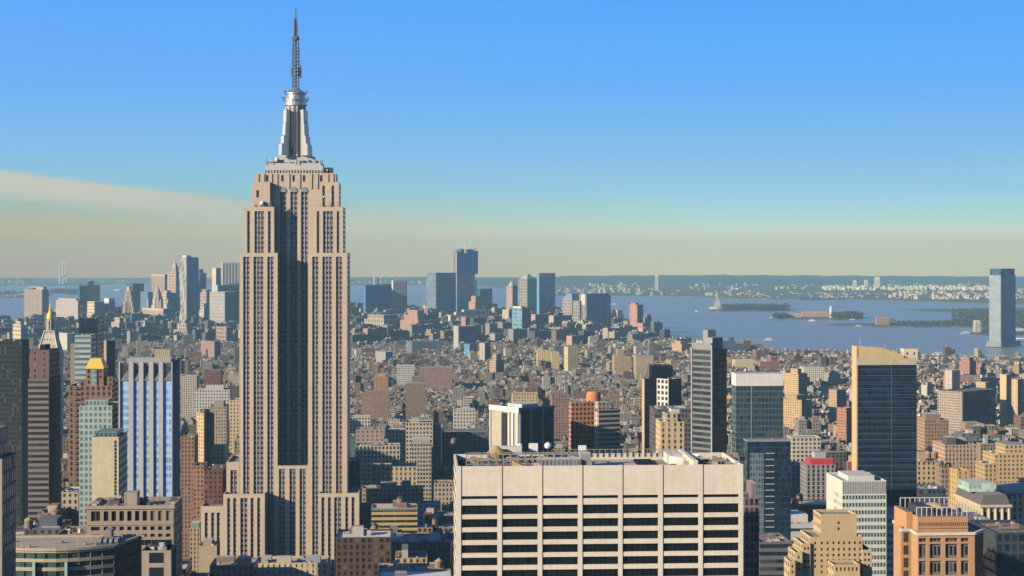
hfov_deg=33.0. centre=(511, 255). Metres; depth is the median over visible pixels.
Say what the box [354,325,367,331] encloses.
glass building
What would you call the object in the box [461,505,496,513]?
ribbon window
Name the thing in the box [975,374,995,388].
loft building
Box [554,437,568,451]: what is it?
loft building
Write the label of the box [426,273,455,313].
office tower
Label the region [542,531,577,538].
ribbon window
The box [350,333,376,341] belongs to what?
glass building
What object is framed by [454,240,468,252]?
tower crane
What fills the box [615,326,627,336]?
loft building
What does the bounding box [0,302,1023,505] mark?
distant city blocks
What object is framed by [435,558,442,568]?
water tank
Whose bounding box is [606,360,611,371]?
loft building
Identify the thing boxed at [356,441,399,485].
loft building
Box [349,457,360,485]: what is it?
office building
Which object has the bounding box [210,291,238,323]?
office tower
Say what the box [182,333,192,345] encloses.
loft building
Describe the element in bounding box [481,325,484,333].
glass building
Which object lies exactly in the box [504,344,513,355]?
brick building
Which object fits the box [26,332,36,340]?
pale building
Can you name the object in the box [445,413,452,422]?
loft building
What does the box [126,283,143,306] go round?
office tower
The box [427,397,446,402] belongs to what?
building
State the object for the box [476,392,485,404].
pale building
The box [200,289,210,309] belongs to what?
office building
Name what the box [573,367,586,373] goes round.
loft building
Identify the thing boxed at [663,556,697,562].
ribbon window
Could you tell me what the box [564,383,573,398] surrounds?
pale building
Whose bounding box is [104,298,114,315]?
office tower
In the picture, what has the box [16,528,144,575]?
office building
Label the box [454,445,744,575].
office slab
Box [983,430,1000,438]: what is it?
loft building
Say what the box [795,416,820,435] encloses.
pale building
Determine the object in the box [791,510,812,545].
office building
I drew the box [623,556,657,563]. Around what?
ribbon window
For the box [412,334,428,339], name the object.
loft building
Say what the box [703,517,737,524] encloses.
ribbon window
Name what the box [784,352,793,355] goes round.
pale building
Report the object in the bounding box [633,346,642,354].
pale building
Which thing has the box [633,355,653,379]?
loft building
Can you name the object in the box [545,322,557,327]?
glass building
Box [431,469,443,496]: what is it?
pale building
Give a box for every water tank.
[24,517,32,534]
[51,507,60,514]
[371,522,377,528]
[397,495,403,502]
[431,516,437,528]
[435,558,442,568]
[487,446,505,465]
[797,493,803,503]
[925,451,930,462]
[931,451,937,462]
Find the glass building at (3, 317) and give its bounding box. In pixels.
[0,315,10,320]
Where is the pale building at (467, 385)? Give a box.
[460,382,469,389]
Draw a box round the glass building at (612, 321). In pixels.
[608,317,621,326]
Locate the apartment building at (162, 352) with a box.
[154,349,171,356]
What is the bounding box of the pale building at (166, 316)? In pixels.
[163,314,174,320]
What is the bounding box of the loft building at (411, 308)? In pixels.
[406,307,419,312]
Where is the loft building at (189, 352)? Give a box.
[185,345,192,357]
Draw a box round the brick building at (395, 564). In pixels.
[378,559,402,569]
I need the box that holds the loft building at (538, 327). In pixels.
[531,324,542,329]
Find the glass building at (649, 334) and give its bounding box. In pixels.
[643,331,653,337]
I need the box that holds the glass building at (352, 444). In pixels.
[350,433,355,456]
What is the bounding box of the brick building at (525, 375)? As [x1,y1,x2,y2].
[522,370,540,381]
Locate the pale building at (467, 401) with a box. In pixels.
[463,395,474,407]
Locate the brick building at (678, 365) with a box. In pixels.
[673,363,683,369]
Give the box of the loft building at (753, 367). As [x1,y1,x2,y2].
[750,363,759,371]
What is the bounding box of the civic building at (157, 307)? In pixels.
[142,286,174,316]
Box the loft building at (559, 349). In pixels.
[552,345,564,354]
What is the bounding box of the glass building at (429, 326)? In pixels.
[421,323,435,334]
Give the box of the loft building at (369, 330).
[363,327,376,333]
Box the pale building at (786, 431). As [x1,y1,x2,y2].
[783,423,789,437]
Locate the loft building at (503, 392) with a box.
[500,388,507,396]
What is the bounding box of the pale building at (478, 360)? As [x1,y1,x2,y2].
[472,359,482,363]
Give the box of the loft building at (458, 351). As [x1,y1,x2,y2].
[454,347,462,353]
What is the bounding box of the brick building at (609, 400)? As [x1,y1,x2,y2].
[601,399,611,407]
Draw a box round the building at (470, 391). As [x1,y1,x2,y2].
[466,389,482,395]
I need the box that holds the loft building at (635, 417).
[632,414,641,423]
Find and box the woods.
[0,288,1023,327]
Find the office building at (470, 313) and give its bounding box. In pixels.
[448,309,488,322]
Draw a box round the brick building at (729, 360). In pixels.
[727,357,741,365]
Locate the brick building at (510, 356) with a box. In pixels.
[501,356,521,358]
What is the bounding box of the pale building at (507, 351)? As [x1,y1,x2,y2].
[503,347,511,355]
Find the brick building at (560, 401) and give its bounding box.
[550,393,569,438]
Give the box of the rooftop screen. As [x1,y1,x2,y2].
[529,443,537,462]
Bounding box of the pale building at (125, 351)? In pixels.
[123,345,127,357]
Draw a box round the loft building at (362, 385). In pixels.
[357,380,367,391]
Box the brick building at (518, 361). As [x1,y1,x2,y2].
[512,358,528,367]
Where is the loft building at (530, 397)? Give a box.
[512,392,537,404]
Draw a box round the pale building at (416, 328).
[407,323,422,334]
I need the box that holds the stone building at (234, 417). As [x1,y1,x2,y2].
[230,398,238,454]
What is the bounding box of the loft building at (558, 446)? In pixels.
[554,443,564,451]
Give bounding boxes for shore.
[0,278,477,285]
[0,293,49,297]
[477,284,1023,303]
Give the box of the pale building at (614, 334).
[609,330,619,339]
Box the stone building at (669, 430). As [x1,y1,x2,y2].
[656,407,683,452]
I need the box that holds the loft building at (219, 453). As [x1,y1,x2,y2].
[211,444,227,463]
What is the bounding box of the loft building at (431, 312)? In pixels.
[425,310,435,317]
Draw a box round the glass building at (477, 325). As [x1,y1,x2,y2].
[470,323,480,332]
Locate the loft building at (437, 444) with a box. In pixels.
[433,422,440,467]
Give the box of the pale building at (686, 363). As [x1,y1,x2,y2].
[680,359,690,367]
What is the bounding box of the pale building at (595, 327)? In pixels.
[582,323,603,330]
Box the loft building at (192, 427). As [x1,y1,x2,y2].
[187,420,196,433]
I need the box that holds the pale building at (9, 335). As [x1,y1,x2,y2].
[7,332,12,338]
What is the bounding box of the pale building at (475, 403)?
[472,399,478,413]
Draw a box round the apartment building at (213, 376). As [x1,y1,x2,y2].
[204,369,222,387]
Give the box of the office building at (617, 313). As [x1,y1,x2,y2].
[611,310,623,320]
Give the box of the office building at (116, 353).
[115,348,117,359]
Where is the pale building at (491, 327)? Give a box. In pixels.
[485,322,497,334]
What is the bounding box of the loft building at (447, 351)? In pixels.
[441,349,452,355]
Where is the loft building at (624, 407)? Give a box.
[621,403,634,410]
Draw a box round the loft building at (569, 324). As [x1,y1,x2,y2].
[562,322,574,332]
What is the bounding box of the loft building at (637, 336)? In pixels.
[627,332,642,341]
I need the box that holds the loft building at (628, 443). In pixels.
[624,438,641,452]
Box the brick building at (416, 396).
[406,376,425,419]
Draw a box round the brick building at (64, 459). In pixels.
[61,453,67,468]
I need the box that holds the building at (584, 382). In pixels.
[580,380,591,385]
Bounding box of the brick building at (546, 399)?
[544,392,549,405]
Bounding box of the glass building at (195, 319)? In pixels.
[191,315,201,323]
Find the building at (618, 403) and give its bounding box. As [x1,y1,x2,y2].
[611,398,623,407]
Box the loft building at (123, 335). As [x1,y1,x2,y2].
[121,333,126,339]
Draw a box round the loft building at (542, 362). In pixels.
[538,359,545,369]
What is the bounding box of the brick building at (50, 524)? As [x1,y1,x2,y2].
[24,515,71,534]
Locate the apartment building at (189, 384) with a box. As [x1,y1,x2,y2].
[181,375,198,421]
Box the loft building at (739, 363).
[732,359,754,368]
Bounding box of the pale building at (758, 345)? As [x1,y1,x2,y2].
[755,343,762,347]
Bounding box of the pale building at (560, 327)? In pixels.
[556,325,570,335]
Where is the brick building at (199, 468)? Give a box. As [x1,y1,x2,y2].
[193,459,207,520]
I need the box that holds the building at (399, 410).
[394,406,405,414]
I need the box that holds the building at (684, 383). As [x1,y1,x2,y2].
[682,379,690,388]
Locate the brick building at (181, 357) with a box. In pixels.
[178,356,189,370]
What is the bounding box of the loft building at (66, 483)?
[61,472,68,487]
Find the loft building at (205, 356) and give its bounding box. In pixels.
[202,349,207,359]
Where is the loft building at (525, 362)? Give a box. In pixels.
[522,360,533,365]
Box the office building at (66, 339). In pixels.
[59,332,73,350]
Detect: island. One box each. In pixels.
[50,293,77,294]
[708,309,788,311]
[773,316,862,319]
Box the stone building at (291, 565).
[257,554,328,575]
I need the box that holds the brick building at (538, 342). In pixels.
[535,337,542,346]
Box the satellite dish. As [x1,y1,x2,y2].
[544,442,551,455]
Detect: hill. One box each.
[0,277,511,281]
[475,275,1023,284]
[560,275,1023,279]
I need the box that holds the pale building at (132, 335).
[127,329,138,343]
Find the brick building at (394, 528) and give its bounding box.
[364,525,401,533]
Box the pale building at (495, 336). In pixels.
[490,332,500,341]
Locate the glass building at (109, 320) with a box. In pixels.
[104,318,112,326]
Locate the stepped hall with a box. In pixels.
[723,337,747,351]
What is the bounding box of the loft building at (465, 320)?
[461,316,469,325]
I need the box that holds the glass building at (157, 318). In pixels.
[153,314,162,323]
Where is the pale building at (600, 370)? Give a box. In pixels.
[595,367,606,375]
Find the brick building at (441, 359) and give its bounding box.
[437,356,445,364]
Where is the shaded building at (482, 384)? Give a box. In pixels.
[480,381,488,390]
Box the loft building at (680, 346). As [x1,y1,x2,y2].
[672,341,690,351]
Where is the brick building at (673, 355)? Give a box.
[667,353,677,359]
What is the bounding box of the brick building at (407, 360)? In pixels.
[403,354,414,364]
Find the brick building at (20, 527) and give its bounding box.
[16,521,23,531]
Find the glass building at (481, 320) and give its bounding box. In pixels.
[470,316,485,324]
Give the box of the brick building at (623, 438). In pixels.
[620,435,627,445]
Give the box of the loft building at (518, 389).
[510,386,522,396]
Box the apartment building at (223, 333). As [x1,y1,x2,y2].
[216,326,232,342]
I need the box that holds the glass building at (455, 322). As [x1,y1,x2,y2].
[449,319,460,326]
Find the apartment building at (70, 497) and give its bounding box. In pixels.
[62,486,78,525]
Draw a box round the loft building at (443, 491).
[434,480,452,510]
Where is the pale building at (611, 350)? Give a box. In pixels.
[608,347,614,355]
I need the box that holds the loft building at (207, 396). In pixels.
[194,385,231,420]
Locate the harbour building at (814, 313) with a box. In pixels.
[801,311,828,316]
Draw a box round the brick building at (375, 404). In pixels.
[362,390,389,423]
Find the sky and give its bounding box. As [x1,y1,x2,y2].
[0,0,1023,277]
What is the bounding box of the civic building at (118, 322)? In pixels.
[111,317,127,334]
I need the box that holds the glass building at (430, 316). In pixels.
[424,313,433,319]
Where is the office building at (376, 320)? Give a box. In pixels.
[364,314,400,329]
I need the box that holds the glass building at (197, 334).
[192,328,203,339]
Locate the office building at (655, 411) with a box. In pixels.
[649,405,690,452]
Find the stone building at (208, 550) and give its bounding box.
[198,538,219,572]
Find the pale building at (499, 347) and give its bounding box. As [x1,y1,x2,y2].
[494,344,503,351]
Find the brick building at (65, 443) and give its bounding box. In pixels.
[63,435,68,454]
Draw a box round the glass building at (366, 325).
[356,323,372,327]
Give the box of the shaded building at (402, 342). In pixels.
[396,340,405,345]
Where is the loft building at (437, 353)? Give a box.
[433,352,440,356]
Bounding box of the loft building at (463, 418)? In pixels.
[453,408,474,428]
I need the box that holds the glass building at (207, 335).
[202,331,215,340]
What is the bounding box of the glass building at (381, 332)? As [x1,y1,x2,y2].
[371,326,386,339]
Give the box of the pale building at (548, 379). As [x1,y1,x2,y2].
[542,373,562,390]
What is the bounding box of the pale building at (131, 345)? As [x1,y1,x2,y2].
[128,341,136,354]
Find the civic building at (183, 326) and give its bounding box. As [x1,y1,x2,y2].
[174,320,191,334]
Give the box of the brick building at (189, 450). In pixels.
[181,433,197,556]
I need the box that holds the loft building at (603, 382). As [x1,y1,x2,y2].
[597,379,607,385]
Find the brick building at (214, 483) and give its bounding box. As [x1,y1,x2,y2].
[204,464,225,504]
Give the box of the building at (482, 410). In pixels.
[479,407,486,413]
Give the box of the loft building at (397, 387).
[395,385,400,392]
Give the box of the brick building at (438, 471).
[433,461,453,480]
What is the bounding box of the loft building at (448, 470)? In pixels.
[444,464,453,479]
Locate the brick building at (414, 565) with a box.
[403,563,426,568]
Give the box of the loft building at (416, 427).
[406,417,432,480]
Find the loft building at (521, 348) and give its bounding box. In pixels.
[515,347,532,350]
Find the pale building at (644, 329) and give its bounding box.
[639,327,650,331]
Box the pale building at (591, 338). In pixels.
[588,335,597,345]
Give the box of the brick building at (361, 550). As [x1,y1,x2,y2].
[336,525,391,575]
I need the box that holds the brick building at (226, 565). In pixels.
[210,555,257,575]
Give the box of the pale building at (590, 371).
[587,368,594,376]
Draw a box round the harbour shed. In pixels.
[889,318,895,323]
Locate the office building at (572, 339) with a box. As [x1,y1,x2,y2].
[566,335,578,344]
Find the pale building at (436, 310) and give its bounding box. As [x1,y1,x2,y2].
[424,307,438,317]
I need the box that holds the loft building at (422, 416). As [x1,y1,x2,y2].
[419,414,431,419]
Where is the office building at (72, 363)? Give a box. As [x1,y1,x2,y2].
[70,343,74,384]
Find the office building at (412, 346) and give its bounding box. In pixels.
[406,340,441,352]
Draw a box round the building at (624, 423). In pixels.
[620,421,629,427]
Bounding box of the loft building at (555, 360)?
[551,351,558,369]
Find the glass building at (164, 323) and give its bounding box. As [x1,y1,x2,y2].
[160,319,173,327]
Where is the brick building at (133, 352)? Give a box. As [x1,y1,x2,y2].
[131,348,136,356]
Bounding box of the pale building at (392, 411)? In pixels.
[390,405,395,416]
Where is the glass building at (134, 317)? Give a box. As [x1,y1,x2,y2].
[130,312,142,322]
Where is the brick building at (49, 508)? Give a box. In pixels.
[38,503,68,519]
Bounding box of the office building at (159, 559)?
[142,542,175,575]
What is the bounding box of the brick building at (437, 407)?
[432,406,444,419]
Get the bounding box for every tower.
[0,339,28,525]
[0,425,15,575]
[13,321,25,338]
[24,286,48,318]
[28,344,60,521]
[39,303,63,456]
[56,298,80,319]
[69,358,117,486]
[75,332,95,382]
[78,281,99,311]
[79,317,103,357]
[79,398,117,525]
[87,301,103,316]
[92,428,126,501]
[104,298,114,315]
[104,340,114,375]
[118,357,179,496]
[122,286,139,313]
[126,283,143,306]
[140,292,152,310]
[151,274,166,298]
[162,290,176,311]
[167,261,179,310]
[179,255,198,321]
[199,269,205,309]
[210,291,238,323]
[212,268,220,291]
[214,285,238,291]
[222,262,238,284]
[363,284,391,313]
[392,280,406,314]
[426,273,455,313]
[454,248,477,311]
[454,326,474,347]
[469,296,481,308]
[477,288,491,310]
[479,343,489,361]
[489,402,554,453]
[490,354,503,375]
[502,309,511,318]
[506,281,517,308]
[512,306,529,328]
[518,273,536,311]
[531,314,548,324]
[537,273,554,313]
[549,313,571,326]
[562,293,578,314]
[569,391,600,452]
[573,301,581,322]
[579,293,610,324]
[594,401,619,452]
[630,303,642,325]
[636,323,645,329]
[642,378,656,452]
[643,314,651,327]
[655,275,657,290]
[657,377,681,405]
[691,337,726,453]
[731,372,783,490]
[743,438,790,540]
[743,480,758,575]
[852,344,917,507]
[1000,373,1011,426]
[1012,378,1023,424]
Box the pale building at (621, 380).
[613,378,633,383]
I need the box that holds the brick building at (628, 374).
[623,370,633,379]
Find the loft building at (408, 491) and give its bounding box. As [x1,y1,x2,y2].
[362,480,422,521]
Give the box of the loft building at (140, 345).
[137,341,144,354]
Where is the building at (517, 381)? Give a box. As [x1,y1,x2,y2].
[514,377,524,385]
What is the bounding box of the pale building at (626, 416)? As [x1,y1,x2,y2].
[620,411,631,422]
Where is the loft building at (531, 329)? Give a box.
[526,327,536,337]
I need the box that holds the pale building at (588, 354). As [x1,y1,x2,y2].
[585,349,592,359]
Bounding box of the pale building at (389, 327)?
[382,324,394,334]
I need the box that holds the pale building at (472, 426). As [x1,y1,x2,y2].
[467,423,481,428]
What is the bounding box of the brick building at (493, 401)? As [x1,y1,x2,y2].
[487,397,498,404]
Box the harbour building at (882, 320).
[875,317,889,324]
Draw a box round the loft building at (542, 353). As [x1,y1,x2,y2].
[536,348,550,368]
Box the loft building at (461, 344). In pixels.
[459,341,466,351]
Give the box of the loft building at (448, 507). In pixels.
[442,501,453,511]
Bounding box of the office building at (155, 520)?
[85,490,181,575]
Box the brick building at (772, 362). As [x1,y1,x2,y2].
[755,356,778,369]
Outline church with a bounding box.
[181,420,188,435]
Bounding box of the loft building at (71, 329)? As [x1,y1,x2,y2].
[64,326,77,332]
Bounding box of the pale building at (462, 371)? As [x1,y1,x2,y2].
[458,367,471,374]
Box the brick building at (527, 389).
[525,387,535,391]
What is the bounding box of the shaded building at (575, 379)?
[573,377,578,384]
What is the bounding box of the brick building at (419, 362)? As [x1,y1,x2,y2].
[411,359,426,364]
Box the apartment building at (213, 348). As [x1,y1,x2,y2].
[201,340,220,359]
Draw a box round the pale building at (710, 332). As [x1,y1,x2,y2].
[703,328,715,339]
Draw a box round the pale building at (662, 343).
[655,341,666,346]
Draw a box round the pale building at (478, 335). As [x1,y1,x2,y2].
[475,332,481,341]
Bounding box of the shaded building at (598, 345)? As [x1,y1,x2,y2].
[594,342,605,347]
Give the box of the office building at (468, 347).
[464,343,476,356]
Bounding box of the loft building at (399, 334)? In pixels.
[389,328,407,340]
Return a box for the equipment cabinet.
[578,445,585,450]
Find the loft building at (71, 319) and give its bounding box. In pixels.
[67,315,74,326]
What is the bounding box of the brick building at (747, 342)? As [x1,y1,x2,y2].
[741,339,750,348]
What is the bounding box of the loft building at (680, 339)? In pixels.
[670,337,688,342]
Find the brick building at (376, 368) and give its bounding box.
[371,362,383,375]
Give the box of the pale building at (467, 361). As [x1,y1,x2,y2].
[461,358,470,365]
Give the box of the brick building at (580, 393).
[574,388,588,399]
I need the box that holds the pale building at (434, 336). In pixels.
[429,332,439,339]
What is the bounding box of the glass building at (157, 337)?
[155,335,160,340]
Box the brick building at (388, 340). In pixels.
[383,337,394,342]
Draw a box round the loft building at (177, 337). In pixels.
[174,333,183,340]
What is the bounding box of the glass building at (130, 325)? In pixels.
[125,321,134,330]
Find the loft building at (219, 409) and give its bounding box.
[210,400,228,456]
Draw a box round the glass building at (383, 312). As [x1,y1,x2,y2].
[376,312,390,313]
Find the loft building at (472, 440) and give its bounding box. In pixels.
[441,429,488,463]
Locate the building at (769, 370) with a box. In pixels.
[764,368,777,371]
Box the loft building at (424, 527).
[417,522,453,533]
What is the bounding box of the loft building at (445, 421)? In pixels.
[442,418,448,426]
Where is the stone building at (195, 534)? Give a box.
[190,521,200,572]
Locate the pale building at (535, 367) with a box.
[521,365,543,370]
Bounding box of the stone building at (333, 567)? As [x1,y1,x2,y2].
[330,556,335,575]
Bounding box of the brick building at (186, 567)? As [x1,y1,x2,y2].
[182,560,191,575]
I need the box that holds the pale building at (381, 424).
[376,422,401,438]
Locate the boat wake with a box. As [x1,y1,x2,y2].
[959,355,1005,355]
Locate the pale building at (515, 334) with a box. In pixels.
[508,327,526,343]
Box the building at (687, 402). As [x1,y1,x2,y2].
[685,399,690,406]
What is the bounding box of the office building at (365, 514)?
[360,502,380,528]
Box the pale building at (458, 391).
[453,384,464,398]
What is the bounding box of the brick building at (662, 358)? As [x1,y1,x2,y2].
[659,356,666,361]
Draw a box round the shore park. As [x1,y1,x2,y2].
[870,308,1023,328]
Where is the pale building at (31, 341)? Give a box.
[28,337,33,347]
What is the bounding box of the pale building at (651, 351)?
[646,348,656,355]
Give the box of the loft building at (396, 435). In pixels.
[388,428,405,462]
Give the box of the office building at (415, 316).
[400,310,430,329]
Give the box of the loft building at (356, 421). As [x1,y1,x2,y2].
[350,415,370,432]
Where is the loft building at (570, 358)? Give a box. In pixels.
[564,346,577,370]
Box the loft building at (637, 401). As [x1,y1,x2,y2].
[633,397,641,409]
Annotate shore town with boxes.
[0,278,423,296]
[555,281,1023,299]
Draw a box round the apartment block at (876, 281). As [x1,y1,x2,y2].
[874,277,879,287]
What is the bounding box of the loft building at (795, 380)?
[784,368,806,398]
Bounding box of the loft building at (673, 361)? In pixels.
[667,358,681,365]
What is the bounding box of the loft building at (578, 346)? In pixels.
[565,344,581,350]
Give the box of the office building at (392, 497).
[382,492,399,502]
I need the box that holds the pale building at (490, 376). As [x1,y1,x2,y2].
[486,372,502,381]
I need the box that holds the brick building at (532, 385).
[523,383,537,392]
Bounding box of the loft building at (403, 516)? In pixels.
[371,500,416,533]
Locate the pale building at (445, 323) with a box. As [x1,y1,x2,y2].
[440,320,448,326]
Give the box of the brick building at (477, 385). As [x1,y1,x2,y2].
[470,381,479,390]
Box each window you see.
[16,553,23,557]
[16,562,23,566]
[16,571,23,575]
[25,553,34,558]
[25,562,32,566]
[25,571,31,575]
[35,553,44,558]
[36,562,44,566]
[36,571,44,575]
[46,553,55,558]
[46,562,55,566]
[46,571,55,575]
[56,553,66,558]
[56,562,64,566]
[56,571,64,575]
[68,552,78,557]
[68,561,78,566]
[68,570,78,575]
[79,551,89,557]
[79,561,89,565]
[79,569,89,575]
[91,511,99,520]
[91,551,101,556]
[91,560,101,564]
[91,568,101,574]
[102,550,113,555]
[102,559,113,564]
[102,567,113,573]
[104,511,107,520]
[112,511,115,520]
[120,511,123,520]
[127,511,131,520]
[135,511,138,520]
[142,540,171,544]
[143,511,146,520]
[151,511,154,520]
[158,511,161,520]
[166,511,170,519]
[461,496,496,498]
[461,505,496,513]
[461,519,496,526]
[461,532,496,539]
[461,545,496,552]
[461,557,496,564]
[461,570,496,575]
[502,496,537,498]
[502,505,537,513]
[502,519,537,526]
[502,532,537,539]
[502,544,537,552]
[502,557,537,564]
[502,570,537,575]
[542,495,577,497]
[542,505,577,513]
[542,518,577,526]
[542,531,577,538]
[542,544,577,551]
[542,557,577,564]
[542,569,577,575]
[582,495,617,497]
[582,504,617,512]
[582,518,617,525]
[582,531,617,538]
[582,544,617,551]
[582,556,617,563]
[582,569,617,575]
[623,495,657,497]
[623,504,657,512]
[623,518,657,525]
[623,531,657,538]
[623,543,657,550]
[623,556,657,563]
[623,568,657,575]
[663,494,697,496]
[663,504,697,512]
[663,517,697,525]
[663,530,697,537]
[663,543,697,550]
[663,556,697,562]
[663,568,697,575]
[703,494,737,496]
[703,503,737,511]
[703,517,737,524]
[703,530,737,537]
[703,543,737,550]
[703,555,737,562]
[703,568,737,575]
[843,495,885,499]
[843,503,885,506]
[853,510,885,513]
[857,518,885,521]
[857,525,885,528]
[858,533,885,536]
[862,540,885,543]
[870,548,885,551]
[872,555,885,558]
[872,563,885,566]
[872,570,885,573]
[886,526,893,529]
[886,541,893,544]
[886,556,893,559]
[886,571,893,574]
[919,544,925,557]
[919,561,925,574]
[930,538,940,541]
[930,544,940,557]
[930,561,940,574]
[945,538,956,540]
[945,544,956,557]
[945,561,956,574]
[961,544,967,557]
[961,561,967,573]
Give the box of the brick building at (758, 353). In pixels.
[753,348,768,360]
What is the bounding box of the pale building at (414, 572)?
[378,569,450,575]
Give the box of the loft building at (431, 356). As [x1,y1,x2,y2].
[428,353,435,360]
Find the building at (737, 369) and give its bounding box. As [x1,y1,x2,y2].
[727,367,744,372]
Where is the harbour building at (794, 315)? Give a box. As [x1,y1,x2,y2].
[785,313,800,317]
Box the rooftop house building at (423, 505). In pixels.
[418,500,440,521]
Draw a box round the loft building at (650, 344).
[647,341,656,348]
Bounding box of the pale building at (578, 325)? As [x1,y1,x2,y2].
[575,323,581,328]
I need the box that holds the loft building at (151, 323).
[148,321,155,325]
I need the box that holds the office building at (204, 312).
[198,306,209,319]
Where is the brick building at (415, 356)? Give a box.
[410,353,418,359]
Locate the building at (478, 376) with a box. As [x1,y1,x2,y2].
[473,374,481,378]
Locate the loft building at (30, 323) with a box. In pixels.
[24,321,37,327]
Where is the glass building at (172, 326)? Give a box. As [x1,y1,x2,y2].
[169,322,176,332]
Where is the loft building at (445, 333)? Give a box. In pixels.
[440,330,453,338]
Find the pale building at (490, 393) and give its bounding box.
[487,388,493,398]
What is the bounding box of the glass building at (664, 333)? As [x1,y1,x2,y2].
[660,328,669,339]
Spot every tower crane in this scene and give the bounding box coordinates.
[372,265,374,284]
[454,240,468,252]
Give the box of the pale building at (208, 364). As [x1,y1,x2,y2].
[202,359,213,377]
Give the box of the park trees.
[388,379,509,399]
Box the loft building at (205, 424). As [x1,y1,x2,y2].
[197,408,213,465]
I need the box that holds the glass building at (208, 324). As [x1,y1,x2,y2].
[204,320,213,330]
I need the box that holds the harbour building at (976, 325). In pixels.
[973,320,980,331]
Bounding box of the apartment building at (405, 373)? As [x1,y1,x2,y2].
[397,365,413,384]
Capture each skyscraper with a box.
[201,8,361,575]
[986,269,1020,346]
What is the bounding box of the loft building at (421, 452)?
[411,437,430,499]
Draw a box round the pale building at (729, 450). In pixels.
[727,445,731,453]
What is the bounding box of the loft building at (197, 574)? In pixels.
[182,557,209,575]
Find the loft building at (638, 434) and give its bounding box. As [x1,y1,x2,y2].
[632,428,641,440]
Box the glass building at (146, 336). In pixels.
[138,333,154,341]
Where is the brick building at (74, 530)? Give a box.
[56,526,85,534]
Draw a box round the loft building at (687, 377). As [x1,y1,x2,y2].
[682,372,690,381]
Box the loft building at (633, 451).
[629,444,641,452]
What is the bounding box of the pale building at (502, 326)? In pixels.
[497,321,511,333]
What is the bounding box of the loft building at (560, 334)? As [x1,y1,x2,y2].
[551,328,568,340]
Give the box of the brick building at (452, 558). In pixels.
[451,542,453,575]
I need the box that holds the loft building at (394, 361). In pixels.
[388,358,400,365]
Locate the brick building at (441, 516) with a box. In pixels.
[424,508,453,522]
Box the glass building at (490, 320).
[488,318,502,322]
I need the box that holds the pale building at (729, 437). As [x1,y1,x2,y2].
[727,431,731,447]
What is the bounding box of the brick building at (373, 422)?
[371,418,382,426]
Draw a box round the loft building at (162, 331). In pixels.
[157,327,168,336]
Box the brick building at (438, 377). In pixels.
[419,366,451,389]
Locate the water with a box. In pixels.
[0,284,1023,358]
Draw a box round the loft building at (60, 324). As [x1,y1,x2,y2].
[54,318,67,328]
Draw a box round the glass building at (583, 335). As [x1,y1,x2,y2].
[578,329,593,341]
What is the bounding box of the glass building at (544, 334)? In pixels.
[529,329,550,339]
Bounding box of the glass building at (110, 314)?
[105,311,116,317]
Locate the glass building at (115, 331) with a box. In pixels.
[108,326,120,339]
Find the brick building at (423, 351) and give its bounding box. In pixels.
[418,348,428,354]
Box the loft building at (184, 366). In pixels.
[180,359,188,374]
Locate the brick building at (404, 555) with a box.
[395,544,426,562]
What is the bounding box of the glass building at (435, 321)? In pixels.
[430,319,439,325]
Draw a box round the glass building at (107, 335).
[104,332,111,338]
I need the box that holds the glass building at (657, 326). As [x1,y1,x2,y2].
[651,321,662,333]
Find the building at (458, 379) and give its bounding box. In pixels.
[456,376,464,381]
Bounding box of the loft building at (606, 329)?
[603,326,618,338]
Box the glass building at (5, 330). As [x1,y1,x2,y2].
[0,327,12,334]
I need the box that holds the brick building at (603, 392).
[589,389,608,395]
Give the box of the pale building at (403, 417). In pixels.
[395,413,405,420]
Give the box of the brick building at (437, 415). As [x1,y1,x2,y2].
[429,409,442,423]
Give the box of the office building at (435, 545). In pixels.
[392,530,453,568]
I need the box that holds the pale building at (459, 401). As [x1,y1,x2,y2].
[457,398,461,407]
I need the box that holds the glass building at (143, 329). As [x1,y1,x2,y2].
[136,325,156,334]
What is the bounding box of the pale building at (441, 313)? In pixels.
[439,311,448,317]
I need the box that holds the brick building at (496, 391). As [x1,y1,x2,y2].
[494,385,499,396]
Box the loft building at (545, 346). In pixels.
[541,343,552,348]
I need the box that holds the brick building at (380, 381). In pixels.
[374,373,387,389]
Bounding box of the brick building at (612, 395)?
[607,391,619,400]
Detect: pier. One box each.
[814,323,905,326]
[970,329,1023,334]
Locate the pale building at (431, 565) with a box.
[427,562,443,568]
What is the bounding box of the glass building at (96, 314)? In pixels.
[92,312,102,316]
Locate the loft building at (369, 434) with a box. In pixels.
[356,427,383,442]
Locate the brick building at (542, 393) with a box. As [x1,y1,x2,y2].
[540,388,549,400]
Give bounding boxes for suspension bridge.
[58,262,66,283]
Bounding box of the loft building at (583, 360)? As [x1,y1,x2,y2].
[580,357,593,362]
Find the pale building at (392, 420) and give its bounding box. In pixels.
[388,416,398,425]
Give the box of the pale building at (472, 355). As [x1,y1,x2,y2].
[469,350,476,362]
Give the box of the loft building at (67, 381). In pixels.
[64,377,69,385]
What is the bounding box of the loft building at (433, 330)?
[426,327,438,334]
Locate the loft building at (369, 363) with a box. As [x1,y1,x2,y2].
[367,361,373,369]
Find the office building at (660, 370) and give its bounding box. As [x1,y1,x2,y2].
[648,364,672,377]
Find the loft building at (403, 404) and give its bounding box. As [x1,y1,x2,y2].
[399,402,405,408]
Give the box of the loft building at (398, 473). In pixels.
[372,463,416,484]
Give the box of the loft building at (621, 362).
[612,349,630,373]
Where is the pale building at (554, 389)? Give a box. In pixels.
[551,387,557,392]
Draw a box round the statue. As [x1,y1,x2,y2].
[710,290,721,308]
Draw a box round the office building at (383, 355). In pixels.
[376,351,392,361]
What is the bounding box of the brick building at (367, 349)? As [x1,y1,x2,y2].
[361,347,373,352]
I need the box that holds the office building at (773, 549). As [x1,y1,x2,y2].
[759,532,791,575]
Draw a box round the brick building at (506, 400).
[499,397,510,403]
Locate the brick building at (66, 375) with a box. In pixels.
[63,372,69,380]
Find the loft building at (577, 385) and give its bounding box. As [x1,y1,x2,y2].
[575,381,579,389]

